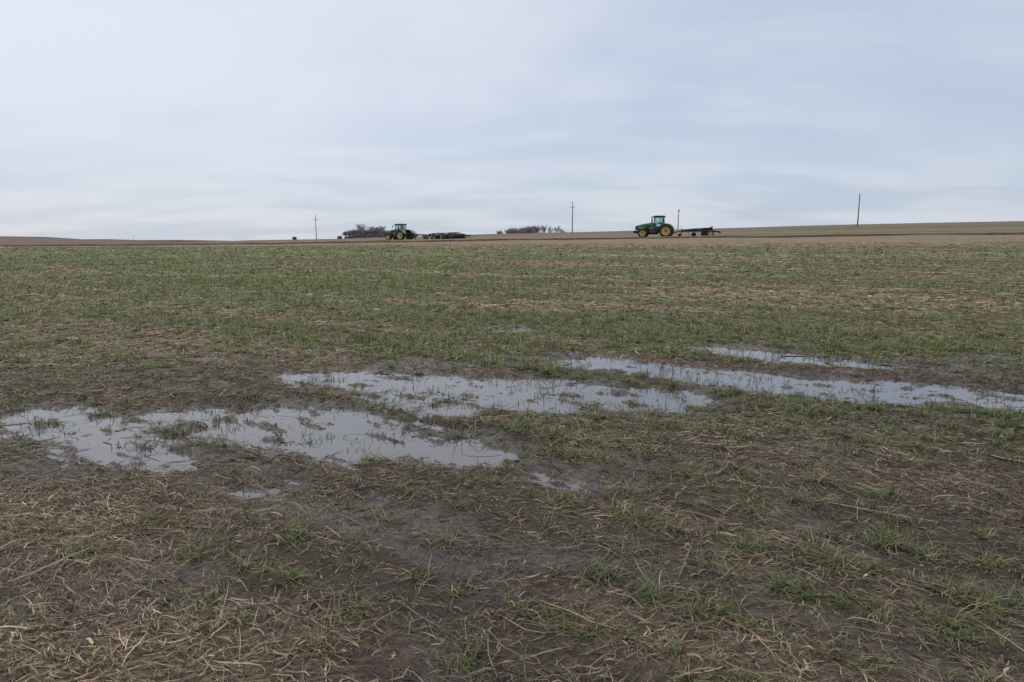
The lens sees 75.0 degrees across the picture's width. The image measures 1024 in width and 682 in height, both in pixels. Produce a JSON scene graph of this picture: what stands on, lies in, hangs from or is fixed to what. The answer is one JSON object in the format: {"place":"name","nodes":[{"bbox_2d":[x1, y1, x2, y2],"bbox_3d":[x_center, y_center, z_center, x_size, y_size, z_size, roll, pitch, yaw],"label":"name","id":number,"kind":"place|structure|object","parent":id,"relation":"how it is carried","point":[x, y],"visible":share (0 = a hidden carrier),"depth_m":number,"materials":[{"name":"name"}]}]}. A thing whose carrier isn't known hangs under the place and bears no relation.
{"place":"outdoors","nodes":[
{"label":"outdoors","id":0,"kind":"place"},
{"bbox_2d":[0,221,1023,681],"bbox_3d":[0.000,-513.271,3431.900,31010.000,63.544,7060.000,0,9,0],"label":"ground","id":1,"kind":"structure","parent":0,"point":[998,233],"depth_m":4.06,"materials":[{"name":"soil"}]},
{"bbox_2d":[355,228,363,235],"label":"bare tree","id":2,"kind":"object","parent":1,"relation":"on","point":[359,231],"visible":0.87,"depth_m":343.74,"materials":[{"name":"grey plant"}]},
{"bbox_2d":[356,223,367,229],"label":"bare tree","id":3,"kind":"object","parent":1,"relation":"on","point":[358,227],"visible":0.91,"depth_m":347.30,"materials":[{"name":"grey plant"}]},
{"bbox_2d":[361,229,369,235],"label":"bare tree","id":4,"kind":"object","parent":1,"relation":"on","point":[365,231],"visible":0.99,"depth_m":339.43,"materials":[{"name":"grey plant"}]},
{"bbox_2d":[347,231,385,237],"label":"brushwood","id":5,"kind":"object","parent":1,"relation":"on","point":[370,236],"visible":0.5,"depth_m":336.64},
{"bbox_2d":[373,227,382,235],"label":"bare tree","id":6,"kind":"object","parent":1,"relation":"on","point":[376,230],"visible":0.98,"depth_m":340.33,"materials":[{"name":"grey plant"}]},
{"bbox_2d":[385,224,414,239],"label":"tractor","id":7,"kind":"object","parent":1,"relation":"on","point":[399,234],"visible":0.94,"depth_m":126.66,"materials":[{"name":"metal"}]},
{"bbox_2d":[409,232,470,238],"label":"disc harrow","id":8,"kind":"object","parent":1,"relation":"on","point":[444,235],"visible":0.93,"depth_m":122.45,"materials":[{"name":"green metal"}]},
{"bbox_2d":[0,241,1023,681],"bbox_3d":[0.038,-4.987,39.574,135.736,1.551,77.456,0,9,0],"label":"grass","id":9,"kind":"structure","parent":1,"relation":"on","point":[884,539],"depth_m":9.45,"materials":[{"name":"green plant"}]},
{"bbox_2d":[0,241,1023,681],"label":"straw","id":10,"kind":"object","parent":1,"relation":"on","point":[180,619],"visible":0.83,"depth_m":3.99,"materials":[{"name":"beige plant"}]},
{"bbox_2d":[515,228,527,232],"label":"bare tree","id":11,"kind":"object","parent":1,"relation":"on","point":[520,230],"visible":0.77,"depth_m":420.82,"materials":[{"name":"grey plant"}]},
{"bbox_2d":[523,226,536,232],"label":"bare tree","id":12,"kind":"object","parent":1,"relation":"on","point":[529,229],"visible":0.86,"depth_m":425.95,"materials":[{"name":"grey plant"}]},
{"bbox_2d":[570,202,574,232],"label":"utility pole","id":13,"kind":"object","parent":1,"relation":"on","point":[572,207],"visible":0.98,"depth_m":227.96,"materials":[{"name":"brown wood"}]},
{"bbox_2d":[633,215,673,236],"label":"tractor","id":14,"kind":"object","parent":1,"relation":"on","point":[664,229],"visible":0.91,"depth_m":95.42,"materials":[{"name":"green paint"}]},
{"bbox_2d":[674,226,720,235],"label":"field cultivator","id":15,"kind":"object","parent":1,"relation":"on","point":[710,231],"visible":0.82,"depth_m":92.93,"materials":[{"name":"metal"}]},
{"bbox_2d":[857,194,859,225],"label":"utility pole","id":16,"kind":"object","parent":1,"relation":"on","point":[858,210],"visible":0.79,"depth_m":210.07,"materials":[{"name":"brown wood"}]},
{"bbox_2d":[0,327,1023,527],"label":"water","id":17,"kind":"structure","parent":0,"point":[461,452],"depth_m":6.30,"materials":[{"name":"grey liquid"}]},
{"bbox_2d":[0,0,1023,240],"label":"sky","id":18,"kind":"structure","parent":0,"point":[220,120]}
]}

